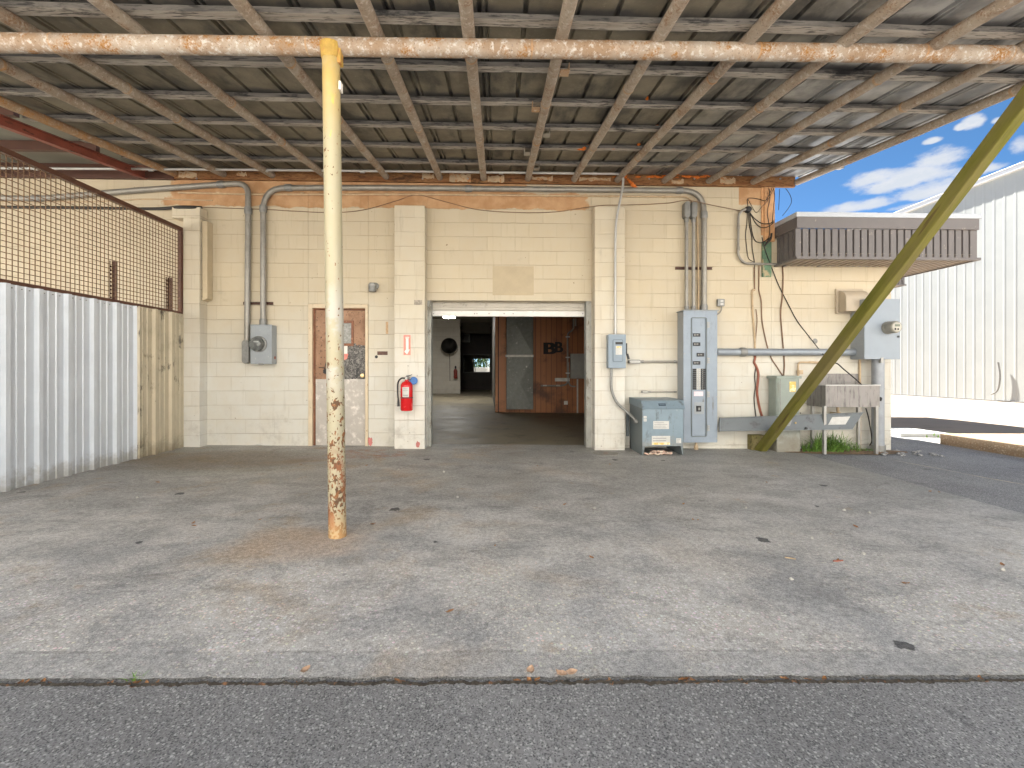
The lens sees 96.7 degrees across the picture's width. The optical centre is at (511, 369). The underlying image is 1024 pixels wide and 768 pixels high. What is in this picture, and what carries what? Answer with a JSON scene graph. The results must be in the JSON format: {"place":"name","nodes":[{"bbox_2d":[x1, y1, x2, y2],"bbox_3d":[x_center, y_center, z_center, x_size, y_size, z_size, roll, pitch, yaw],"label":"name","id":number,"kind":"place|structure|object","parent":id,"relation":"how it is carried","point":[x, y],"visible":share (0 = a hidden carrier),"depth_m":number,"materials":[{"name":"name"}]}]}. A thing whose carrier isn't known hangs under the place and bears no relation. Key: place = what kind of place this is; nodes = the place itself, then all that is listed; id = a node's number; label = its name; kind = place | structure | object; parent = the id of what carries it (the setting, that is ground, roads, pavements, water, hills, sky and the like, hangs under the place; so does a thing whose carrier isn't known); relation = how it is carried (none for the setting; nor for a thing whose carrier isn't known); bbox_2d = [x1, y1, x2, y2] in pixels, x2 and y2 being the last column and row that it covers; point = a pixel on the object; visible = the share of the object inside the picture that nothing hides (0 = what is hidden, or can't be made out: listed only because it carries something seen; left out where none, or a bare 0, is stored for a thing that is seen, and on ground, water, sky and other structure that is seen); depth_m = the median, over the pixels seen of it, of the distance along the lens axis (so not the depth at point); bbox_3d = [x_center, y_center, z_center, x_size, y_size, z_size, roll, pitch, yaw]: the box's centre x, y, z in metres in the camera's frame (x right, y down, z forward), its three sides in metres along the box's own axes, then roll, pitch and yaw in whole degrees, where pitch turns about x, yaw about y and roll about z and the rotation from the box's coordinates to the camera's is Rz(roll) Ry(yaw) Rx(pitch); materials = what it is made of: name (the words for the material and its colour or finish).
{"place":"outdoors","nodes":[
{"label":"outdoors","id":0,"kind":"place"},
{"bbox_2d":[433,390,583,444],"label":"shop floor","id":1,"kind":"structure","parent":0,"point":[468,417],"depth_m":9.38,"materials":[{"name":"grey concrete"}]},
{"bbox_2d":[577,379,577,412],"bbox_3d":[1.729,0.704,12.024,0.032,0.895,0.040,0,0,-2],"label":"slim post","id":2,"kind":"object","parent":1,"relation":"on","point":[577,395],"visible":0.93,"depth_m":12.00,"materials":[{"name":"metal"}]},
{"bbox_2d":[0,444,1023,678],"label":"apron","id":3,"kind":"object","parent":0,"point":[105,572],"visible":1,"depth_m":2.58,"materials":[{"name":"concrete"}]},
{"bbox_2d":[0,145,183,491],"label":"metal fence","id":4,"kind":"object","parent":3,"relation":"on","point":[68,383],"visible":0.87,"depth_m":4.77,"materials":[{"name":"white metal"}]},
{"bbox_2d":[109,260,117,299],"bbox_3d":[-5.171,-0.172,5.907,0.055,2.496,0.060,0,0,-2],"label":"angle post","id":5,"kind":"object","parent":3,"relation":"on","point":[113,280],"visible":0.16,"depth_m":5.93,"materials":[{"name":"brown metal"}]},
{"bbox_2d":[119,671,147,680],"bbox_3d":[-1.368,1.110,1.643,0.097,0.042,0.027,0,0,-16],"label":"weed","id":6,"kind":"object","parent":3,"relation":"on","point":[133,679],"visible":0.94,"depth_m":1.64,"materials":[{"name":"green plant"}]},
{"bbox_2d":[166,277,171,309],"bbox_3d":[-4.774,-0.110,6.340,0.055,2.371,0.060,0,0,-2],"label":"angle post","id":7,"kind":"object","parent":3,"relation":"on","point":[169,293],"visible":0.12,"depth_m":6.37,"materials":[{"name":"brown metal"}]},
{"bbox_2d":[300,665,309,671],"bbox_3d":[-0.764,1.107,1.683,0.035,0.010,0.030,0,0,-22],"label":"fallen leaf","id":8,"kind":"object","parent":3,"relation":"on","point":[305,669],"visible":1,"depth_m":1.69,"materials":[{"name":"brown plant"}]},
{"bbox_2d":[320,38,346,538],"bbox_3d":[-1.206,-0.528,3.059,0.194,3.327,0.146,0,0,43],"label":"support post","id":9,"kind":"object","parent":3,"relation":"on","point":[332,62],"visible":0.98,"depth_m":3.01,"materials":[{"name":"beige metal"}]},
{"bbox_2d":[527,665,533,672],"bbox_3d":[0.069,1.117,1.695,0.038,0.011,0.033,0,0,-34],"label":"fallen leaf","id":10,"kind":"object","parent":3,"relation":"on","point":[530,668],"visible":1,"depth_m":1.70,"materials":[{"name":"brown plant"}]},
{"bbox_2d":[556,669,566,674],"bbox_3d":[0.183,1.118,1.679,0.032,0.011,0.037,0,0,-19],"label":"fallen leaf","id":11,"kind":"object","parent":3,"relation":"on","point":[561,672],"visible":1,"depth_m":1.68,"materials":[{"name":"brown plant"}]},
{"bbox_2d":[566,668,576,673],"bbox_3d":[0.220,1.118,1.686,0.039,0.011,0.033,0,0,29],"label":"fallen leaf","id":12,"kind":"object","parent":3,"relation":"on","point":[571,671],"visible":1,"depth_m":1.69,"materials":[{"name":"brown plant"}]},
{"bbox_2d":[593,451,617,455],"bbox_3d":[1.276,1.141,6.210,0.338,0.007,0.340,0,0,-2],"label":"cleanout cover","id":13,"kind":"object","parent":3,"relation":"on","point":[607,453],"visible":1,"depth_m":6.18,"materials":[{"name":"grey metal"}]},
{"bbox_2d":[626,397,684,455],"bbox_3d":[1.992,0.779,6.378,0.620,0.747,0.624,0,0,-2],"label":"transformer","id":14,"kind":"object","parent":3,"relation":"on","point":[659,421],"visible":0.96,"depth_m":6.09,"materials":[{"name":"metal"}]},
{"bbox_2d":[644,450,671,454],"bbox_3d":[1.956,1.114,6.119,0.389,0.060,0.126,0,0,-2],"label":"rag","id":15,"kind":"object","parent":3,"relation":"on","point":[658,452],"visible":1,"depth_m":6.08,"materials":[{"name":"beige fabric"}]},
{"bbox_2d":[747,434,763,449],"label":"timber block","id":16,"kind":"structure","parent":3,"relation":"on","point":[753,440],"depth_m":6.62,"materials":[{"name":"wood"}]},
{"bbox_2d":[755,85,1023,451],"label":"timber brace","id":17,"kind":"object","parent":3,"relation":"on","point":[1002,131],"visible":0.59,"depth_m":4.33,"materials":[{"name":"wood"}]},
{"bbox_2d":[0,674,1023,767],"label":"ground","id":18,"kind":"structure","parent":0,"point":[973,724],"depth_m":1.46,"materials":[{"name":"grey asphalt"}]},
{"bbox_2d":[1,174,981,449],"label":"warehouse","id":19,"kind":"structure","parent":18,"relation":"on","point":[437,270],"depth_m":6.57,"materials":[{"name":"beige brick"}]},
{"bbox_2d":[0,107,175,179],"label":"bay roof","id":20,"kind":"structure","parent":19,"relation":"attached to","point":[43,144],"depth_m":5.76,"materials":[{"name":"brown metal"}]},
{"bbox_2d":[1,205,202,210],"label":"feed cable","id":21,"kind":"object","parent":19,"relation":"attached to","point":[145,208],"visible":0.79,"depth_m":6.39,"materials":[{"name":"rubber"}]},
{"bbox_2d":[1,199,212,202],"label":"painted cable","id":22,"kind":"object","parent":19,"relation":"attached to","point":[124,200],"visible":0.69,"depth_m":6.44,"materials":[{"name":"paint"}]},
{"bbox_2d":[1,181,251,363],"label":"conduit","id":23,"kind":"object","parent":19,"relation":"attached to","point":[247,282],"visible":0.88,"depth_m":6.41,"materials":[{"name":"grey metal"}]},
{"bbox_2d":[243,302,272,304],"bbox_3d":[-3.623,-0.945,6.501,0.416,0.040,0.018,0,0,-2],"label":"strut channel","id":24,"kind":"object","parent":19,"relation":"attached to","point":[258,303],"visible":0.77,"depth_m":6.50,"materials":[{"name":"brown metal"}]},
{"bbox_2d":[249,324,276,364],"bbox_3d":[-3.511,-0.347,6.381,0.304,0.563,0.267,0,0,-2],"label":"meter box","id":25,"kind":"object","parent":19,"relation":"attached to","point":[263,344],"visible":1,"depth_m":6.37,"materials":[{"name":"grey paint"}]},
{"bbox_2d":[1,167,623,333],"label":"conduit","id":26,"kind":"object","parent":19,"relation":"attached to","point":[343,170],"visible":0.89,"depth_m":6.28,"materials":[{"name":"grey metal"}]},
{"bbox_2d":[308,304,367,445],"bbox_3d":[-2.500,0.098,6.594,0.848,2.076,0.134,0,0,-2],"label":"side door","id":27,"kind":"structure","parent":19,"relation":"in","point":[355,315],"depth_m":6.59,"materials":[{"name":"paint"}]},
{"bbox_2d":[368,282,378,291],"bbox_3d":[-1.980,-1.179,6.494,0.127,0.144,0.147,0,0,-2],"label":"wall light","id":28,"kind":"object","parent":19,"relation":"attached to","point":[372,286],"visible":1,"depth_m":6.44,"materials":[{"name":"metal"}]},
{"bbox_2d":[377,351,387,354],"bbox_3d":[-1.869,-0.235,6.568,0.147,0.052,0.005,0,0,-2],"label":"door plate","id":29,"kind":"object","parent":19,"relation":"attached to","point":[382,352],"depth_m":6.57,"materials":[{"name":"brown metal"}]},
{"bbox_2d":[397,375,412,410],"bbox_3d":[-1.459,0.318,6.279,0.172,0.498,0.197,0,0,36],"label":"fire extinguisher","id":30,"kind":"object","parent":19,"relation":"attached to","point":[406,396],"visible":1,"depth_m":6.22,"materials":[{"name":"red metal"}]},
{"bbox_2d":[410,377,417,384],"bbox_3d":[-1.370,0.156,6.341,0.110,0.110,0.024,0,0,-16],"label":"blue disc","id":31,"kind":"object","parent":30,"relation":"hanging from","point":[414,381],"visible":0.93,"depth_m":6.33,"materials":[{"name":"blue plastic"}]},
{"bbox_2d":[404,335,410,354],"bbox_3d":[-1.471,-0.343,6.381,0.097,0.279,0.006,0,0,-2],"label":"extinguisher sign","id":32,"kind":"object","parent":19,"relation":"attached to","point":[407,344],"visible":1,"depth_m":6.38,"materials":[{"name":"white plastic"}]},
{"bbox_2d":[178,192,698,309],"bbox_3d":[-0.987,-1.716,6.578,7.488,1.675,0.042,0,0,-2],"label":"conduit","id":33,"kind":"object","parent":19,"relation":"attached to","point":[473,195],"visible":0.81,"depth_m":6.58,"materials":[{"name":"grey metal"}]},
{"bbox_2d":[441,338,456,358],"bbox_3d":[-2.838,-0.448,20.690,0.720,1.961,0.454,0,0,-2],"label":"wall fan","id":34,"kind":"object","parent":19,"relation":"attached to","point":[449,346],"depth_m":20.47,"materials":[{"name":"black plastic"}]},
{"bbox_2d":[454,366,456,378],"bbox_3d":[-2.576,0.123,20.776,0.170,0.580,0.170,0,0,-2],"label":"fire extinguisher","id":35,"kind":"object","parent":19,"relation":"attached to","point":[455,373],"visible":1,"depth_m":20.71,"materials":[{"name":"red metal"}]},
{"bbox_2d":[462,334,469,342],"bbox_3d":[-2.495,-1.692,24.713,0.422,0.456,0.395,0,0,-2],"label":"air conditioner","id":36,"kind":"object","parent":19,"relation":"attached to","point":[465,338],"visible":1,"depth_m":24.53,"materials":[{"name":"black"}]},
{"bbox_2d":[202,195,744,212],"bbox_3d":[-0.486,-2.387,6.500,7.920,0.277,0.253,0,0,-2],"label":"telephone wire","id":37,"kind":"object","parent":19,"relation":"attached to","point":[484,210],"visible":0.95,"depth_m":6.58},
{"bbox_2d":[259,184,707,324],"bbox_3d":[-0.358,-1.643,6.566,6.443,2.050,0.108,0,0,-2],"label":"conduit","id":38,"kind":"object","parent":19,"relation":"attached to","point":[269,193],"visible":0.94,"depth_m":6.53,"materials":[{"name":"grey metal"}]},
{"bbox_2d":[0,0,1023,187],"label":"shed roof","id":39,"kind":"structure","parent":19,"relation":"attached to","point":[732,93],"depth_m":3.92,"materials":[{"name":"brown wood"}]},
{"bbox_2d":[772,188,774,222],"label":"loose wire","id":40,"kind":"object","parent":39,"relation":"hanging from","point":[773,204],"visible":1,"depth_m":6.65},
{"bbox_2d":[505,317,533,408],"bbox_3d":[0.190,-0.296,11.848,0.727,2.652,0.240,0,0,-2],"label":"door","id":41,"kind":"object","parent":19,"relation":"attached to","point":[519,355],"visible":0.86,"depth_m":11.75,"materials":[{"name":"metal"}]},
{"bbox_2d":[541,319,575,386],"bbox_3d":[1.233,-0.438,12.010,0.939,1.804,0.065,0,0,-2],"label":"conduit run","id":42,"kind":"object","parent":19,"relation":"attached to","point":[567,357],"visible":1,"depth_m":11.99,"materials":[{"name":"metal"}]},
{"bbox_2d":[555,378,569,380],"bbox_3d":[1.328,0.268,12.019,0.385,0.088,0.057,0,0,-2],"label":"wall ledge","id":43,"kind":"object","parent":19,"relation":"attached to","point":[560,379],"depth_m":11.99,"materials":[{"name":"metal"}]},
{"bbox_2d":[570,354,583,378],"bbox_3d":[1.907,-0.088,12.008,0.741,0.656,0.117,0,0,-2],"label":"wall cabinet","id":44,"kind":"object","parent":19,"relation":"attached to","point":[576,366],"depth_m":11.94,"materials":[{"name":"grey metal"}]},
{"bbox_2d":[606,334,629,367],"bbox_3d":[1.496,-0.255,6.411,0.309,0.474,0.140,0,0,-2],"label":"disconnect switch","id":45,"kind":"object","parent":19,"relation":"attached to","point":[616,350],"visible":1,"depth_m":6.35,"materials":[{"name":"grey metal"}]},
{"bbox_2d":[610,368,635,422],"bbox_3d":[1.562,0.359,6.383,0.376,0.770,0.086,0,0,21],"label":"flexible conduit","id":46,"kind":"object","parent":45,"relation":"attached to","point":[619,405],"visible":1,"depth_m":6.40,"materials":[{"name":"grey metal"}]},
{"bbox_2d":[628,360,676,363],"bbox_3d":[2.056,-0.115,6.659,0.714,0.058,0.079,0,0,-2],"label":"conduit stub","id":47,"kind":"object","parent":19,"relation":"attached to","point":[638,361],"visible":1,"depth_m":6.64,"materials":[{"name":"metal"}]},
{"bbox_2d":[641,391,676,392],"bbox_3d":[2.154,0.326,6.670,0.518,0.030,0.065,0,0,-2],"label":"conduit stub","id":48,"kind":"object","parent":19,"relation":"attached to","point":[656,391],"visible":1,"depth_m":6.65,"materials":[{"name":"metal"}]},
{"bbox_2d":[682,201,689,309],"bbox_3d":[2.549,-1.656,6.657,0.086,1.581,0.117,0,0,-2],"label":"riser conduit","id":49,"kind":"object","parent":19,"relation":"attached to","point":[685,210],"visible":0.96,"depth_m":6.63,"materials":[{"name":"grey metal"}]},
{"bbox_2d":[689,202,696,309],"bbox_3d":[2.651,-1.657,6.660,0.086,1.582,0.117,0,0,-2],"label":"riser conduit","id":50,"kind":"object","parent":19,"relation":"attached to","point":[693,211],"visible":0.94,"depth_m":6.64,"materials":[{"name":"grey metal"}]},
{"bbox_2d":[675,267,712,269],"bbox_3d":[2.680,-1.491,6.710,0.551,0.040,0.018,0,0,-2],"label":"strut channel","id":51,"kind":"object","parent":19,"relation":"attached to","point":[689,268],"visible":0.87,"depth_m":6.71,"materials":[{"name":"brown metal"}]},
{"bbox_2d":[676,310,718,449],"bbox_3d":[2.687,0.166,6.589,0.519,2.031,0.261,0,0,-2],"label":"panelboard","id":52,"kind":"object","parent":19,"relation":"attached to","point":[697,362],"visible":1,"depth_m":6.50,"materials":[{"name":"grey paint"}]},
{"bbox_2d":[717,299,724,314],"bbox_3d":[3.053,-0.917,6.688,0.147,0.240,0.088,0,0,-2],"label":"outlet box","id":53,"kind":"object","parent":19,"relation":"attached to","point":[721,303],"visible":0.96,"depth_m":6.68,"materials":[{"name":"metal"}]},
{"bbox_2d":[745,206,751,212],"bbox_3d":[3.484,-2.361,6.717,0.100,0.100,0.065,0,0,-2],"label":"splice box","id":54,"kind":"object","parent":19,"relation":"attached to","point":[748,209],"visible":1,"depth_m":6.69,"materials":[{"name":"black plastic"}]},
{"bbox_2d":[745,213,753,261],"bbox_3d":[3.520,-1.955,6.738,0.134,0.736,0.010,0,0,-2],"label":"loose wire","id":55,"kind":"object","parent":19,"relation":"attached to","point":[745,238],"visible":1,"depth_m":6.73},
{"bbox_2d":[748,213,754,266],"bbox_3d":[3.549,-1.752,6.739,0.102,1.144,0.012,0,0,-2],"label":"loose wire","id":56,"kind":"object","parent":19,"relation":"attached to","point":[751,239],"visible":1,"depth_m":6.74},
{"bbox_2d":[751,289,755,348],"bbox_3d":[3.577,-0.740,6.740,0.066,0.908,0.028,0,0,-2],"label":"tan drop pipe","id":57,"kind":"object","parent":19,"relation":"attached to","point":[753,322],"visible":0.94,"depth_m":6.73,"materials":[{"name":"beige metal"}]},
{"bbox_2d":[753,359,755,415],"bbox_3d":[3.594,0.250,6.741,0.048,0.896,0.014,0,0,-2],"label":"black drop wire","id":58,"kind":"object","parent":19,"relation":"attached to","point":[754,390],"visible":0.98,"depth_m":6.74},
{"bbox_2d":[753,356,762,415],"bbox_3d":[3.648,0.208,6.743,0.156,1.025,0.034,0,0,-2],"label":"cable","id":59,"kind":"object","parent":19,"relation":"attached to","point":[757,386],"visible":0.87,"depth_m":6.73,"materials":[{"name":"brown rubber"}]},
{"bbox_2d":[749,213,767,242],"bbox_3d":[3.645,-2.092,6.732,0.260,0.447,0.043,0,0,10],"label":"loose wire","id":60,"kind":"object","parent":19,"relation":"attached to","point":[752,231],"visible":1,"depth_m":6.73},
{"bbox_2d":[747,187,772,205],"bbox_3d":[3.652,-2.538,6.725,0.347,0.270,0.052,0,0,11],"label":"loose wire","id":61,"kind":"object","parent":19,"relation":"attached to","point":[760,199],"visible":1,"depth_m":6.73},
{"bbox_2d":[750,212,773,223],"bbox_3d":[3.671,-2.217,6.647,0.137,0.221,0.340,0,0,-38],"label":"loose wire","id":62,"kind":"object","parent":19,"relation":"attached to","point":[760,222],"visible":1,"depth_m":6.71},
{"bbox_2d":[751,215,773,227],"bbox_3d":[3.673,-2.192,6.632,0.129,0.233,0.347,0,0,-34],"label":"loose wire","id":63,"kind":"object","parent":19,"relation":"attached to","point":[758,225],"visible":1,"depth_m":6.72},
{"bbox_2d":[767,189,769,238],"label":"loose wire","id":64,"kind":"object","parent":19,"relation":"attached to","point":[767,214],"visible":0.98,"depth_m":6.69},
{"bbox_2d":[764,233,772,245],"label":"loose wire","id":65,"kind":"object","parent":19,"relation":"attached to","point":[768,240],"visible":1,"depth_m":6.65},
{"bbox_2d":[758,266,782,375],"bbox_3d":[3.838,-0.718,6.749,0.380,1.641,0.016,0,0,-2],"label":"drop cable","id":66,"kind":"object","parent":19,"relation":"attached to","point":[761,315],"visible":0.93,"depth_m":6.74,"materials":[{"name":"brown rubber"}]},
{"bbox_2d":[780,266,784,375],"bbox_3d":[4.014,-0.721,6.755,0.071,1.623,0.018,0,0,-2],"label":"drop cable","id":67,"kind":"object","parent":19,"relation":"attached to","point":[781,318],"visible":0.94,"depth_m":6.75,"materials":[{"name":"brown rubber"}]},
{"bbox_2d":[717,347,856,356],"bbox_3d":[4.092,-0.255,6.694,2.198,0.135,0.133,0,0,-2],"label":"service conduit","id":68,"kind":"object","parent":19,"relation":"attached to","point":[742,351],"visible":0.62,"depth_m":6.65,"materials":[{"name":"grey metal"}]},
{"bbox_2d":[719,412,864,430],"bbox_3d":[3.918,0.734,6.380,1.966,0.280,0.107,0,0,5],"label":"cover panel","id":69,"kind":"object","parent":19,"relation":"attached to","point":[842,421],"visible":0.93,"depth_m":6.39,"materials":[{"name":"metal"}]},
{"bbox_2d":[761,237,823,354],"bbox_3d":[4.118,-1.077,6.731,0.890,1.738,0.126,0,0,3],"label":"diagonal cable","id":70,"kind":"object","parent":19,"relation":"attached to","point":[785,298],"visible":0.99,"depth_m":6.75,"materials":[{"name":"black rubber"}]},
{"bbox_2d":[737,208,869,266],"bbox_3d":[4.314,-1.953,6.744,2.005,0.861,0.059,0,0,-2],"label":"conduit","id":71,"kind":"object","parent":19,"relation":"attached to","point":[738,240],"visible":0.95,"depth_m":6.70,"materials":[{"name":"grey metal"}]},
{"bbox_2d":[797,361,818,375],"bbox_3d":[4.469,-0.009,6.742,0.499,0.232,0.060,0,0,-2],"label":"water pipe","id":72,"kind":"object","parent":19,"relation":"attached to","point":[801,371],"visible":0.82,"depth_m":6.72,"materials":[{"name":"beige plastic"}]},
{"bbox_2d":[835,363,861,384],"bbox_3d":[4.863,0.073,6.606,0.394,0.349,0.048,0,0,31],"label":"hose","id":73,"kind":"object","parent":72,"relation":"attached to","point":[848,373],"visible":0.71,"depth_m":6.59,"materials":[{"name":"black rubber"}]},
{"bbox_2d":[835,289,867,313],"bbox_3d":[5.027,-1.014,6.707,0.407,0.370,0.180,0,0,-2],"label":"vent hood","id":74,"kind":"object","parent":19,"relation":"attached to","point":[847,301],"visible":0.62,"depth_m":6.66,"materials":[{"name":"beige plastic"}]},
{"bbox_2d":[858,359,860,383],"bbox_3d":[5.184,0.504,6.786,0.032,1.404,0.034,0,0,-2],"label":"wall pipe","id":75,"kind":"object","parent":19,"relation":"attached to","point":[859,370],"depth_m":6.78,"materials":[{"name":"beige metal"}]},
{"bbox_2d":[850,299,901,362],"bbox_3d":[5.319,-0.556,6.590,0.528,0.917,0.433,0,0,-2],"label":"meter cabinet","id":76,"kind":"object","parent":19,"relation":"attached to","point":[877,336],"visible":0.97,"depth_m":6.54,"materials":[{"name":"grey metal"}]},
{"bbox_2d":[0,678,1023,686],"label":"joint dirt","id":77,"kind":"structure","parent":18,"relation":"on","point":[568,682],"depth_m":1.65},
{"bbox_2d":[775,97,1023,228],"label":"sky","id":78,"kind":"structure","parent":0,"point":[915,170],"materials":[{"name":"blue"}]},
{"bbox_2d":[804,436,1023,512],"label":"drive","id":79,"kind":"structure","parent":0,"point":[1009,495],"depth_m":5.51,"materials":[{"name":"concrete"}]},
{"bbox_2d":[790,449,907,454],"bbox_3d":[4.808,1.177,6.577,1.947,0.039,0.473,0,0,-2],"label":"soil bed","id":80,"kind":"object","parent":79,"relation":"on","point":[850,451],"visible":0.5,"depth_m":6.46,"materials":[{"name":"brown soil"}]},
{"bbox_2d":[766,376,801,451],"bbox_3d":[3.955,0.660,6.623,0.368,1.138,0.254,0,0,-2],"label":"pedestal","id":81,"kind":"object","parent":80,"relation":"on","point":[783,390],"visible":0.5,"depth_m":6.51,"materials":[{"name":"plastic"}]},
{"bbox_2d":[800,431,862,452],"bbox_3d":[4.608,1.026,6.608,1.117,0.371,0.795,0,0,-16],"label":"grass clump","id":82,"kind":"object","parent":80,"relation":"on","point":[833,445],"visible":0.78,"depth_m":6.53,"materials":[{"name":"green plant"}]},
{"bbox_2d":[807,374,881,453],"bbox_3d":[4.767,0.623,6.556,0.852,1.121,0.412,0,0,-2],"label":"utility sink","id":83,"kind":"object","parent":80,"relation":"on","point":[837,391],"visible":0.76,"depth_m":6.37,"materials":[{"name":"silver metal"}]},
{"bbox_2d":[870,359,885,451],"bbox_3d":[5.354,0.542,6.661,0.185,1.401,0.188,0,0,-2],"label":"riser pipe","id":84,"kind":"object","parent":80,"relation":"on","point":[877,373],"visible":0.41,"depth_m":6.59,"materials":[{"name":"grey metal"}]},
{"bbox_2d":[865,408,871,445],"bbox_3d":[5.234,0.842,6.677,0.107,0.556,0.016,0,0,-2],"label":"hose","id":85,"kind":"object","parent":84,"relation":"attached to","point":[869,426],"visible":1,"depth_m":6.67,"materials":[{"name":"black rubber"}]},
{"bbox_2d":[891,427,943,436],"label":"utility slab","id":86,"kind":"structure","parent":79,"relation":"on","point":[903,432],"depth_m":8.35,"materials":[{"name":"white concrete"}]},
{"bbox_2d":[874,455,1023,484],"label":"pavement seam","id":87,"kind":"object","parent":79,"relation":"on","point":[968,474],"visible":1,"depth_m":5.08,"materials":[{"name":"black asphalt"}]},
{"bbox_2d":[940,433,1023,457],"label":"kerb slab","id":88,"kind":"structure","parent":79,"relation":"on","point":[1009,444],"depth_m":6.92,"materials":[{"name":"beige concrete"}]},
{"bbox_2d":[891,395,1023,433],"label":"lot","id":89,"kind":"structure","parent":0,"point":[959,416],"depth_m":12.85,"materials":[{"name":"concrete"}]},
{"bbox_2d":[852,161,1023,402],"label":"metal building","id":90,"kind":"structure","parent":89,"relation":"on","point":[962,333],"depth_m":20.89,"materials":[{"name":"white metal"}]},
{"bbox_2d":[991,362,1000,394],"bbox_3d":[21.229,0.402,19.974,0.068,1.449,0.391,0,0,-2],"label":"bent pipe","id":91,"kind":"object","parent":90,"relation":"attached to","point":[999,381],"visible":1,"depth_m":19.84,"materials":[{"name":"white metal"}]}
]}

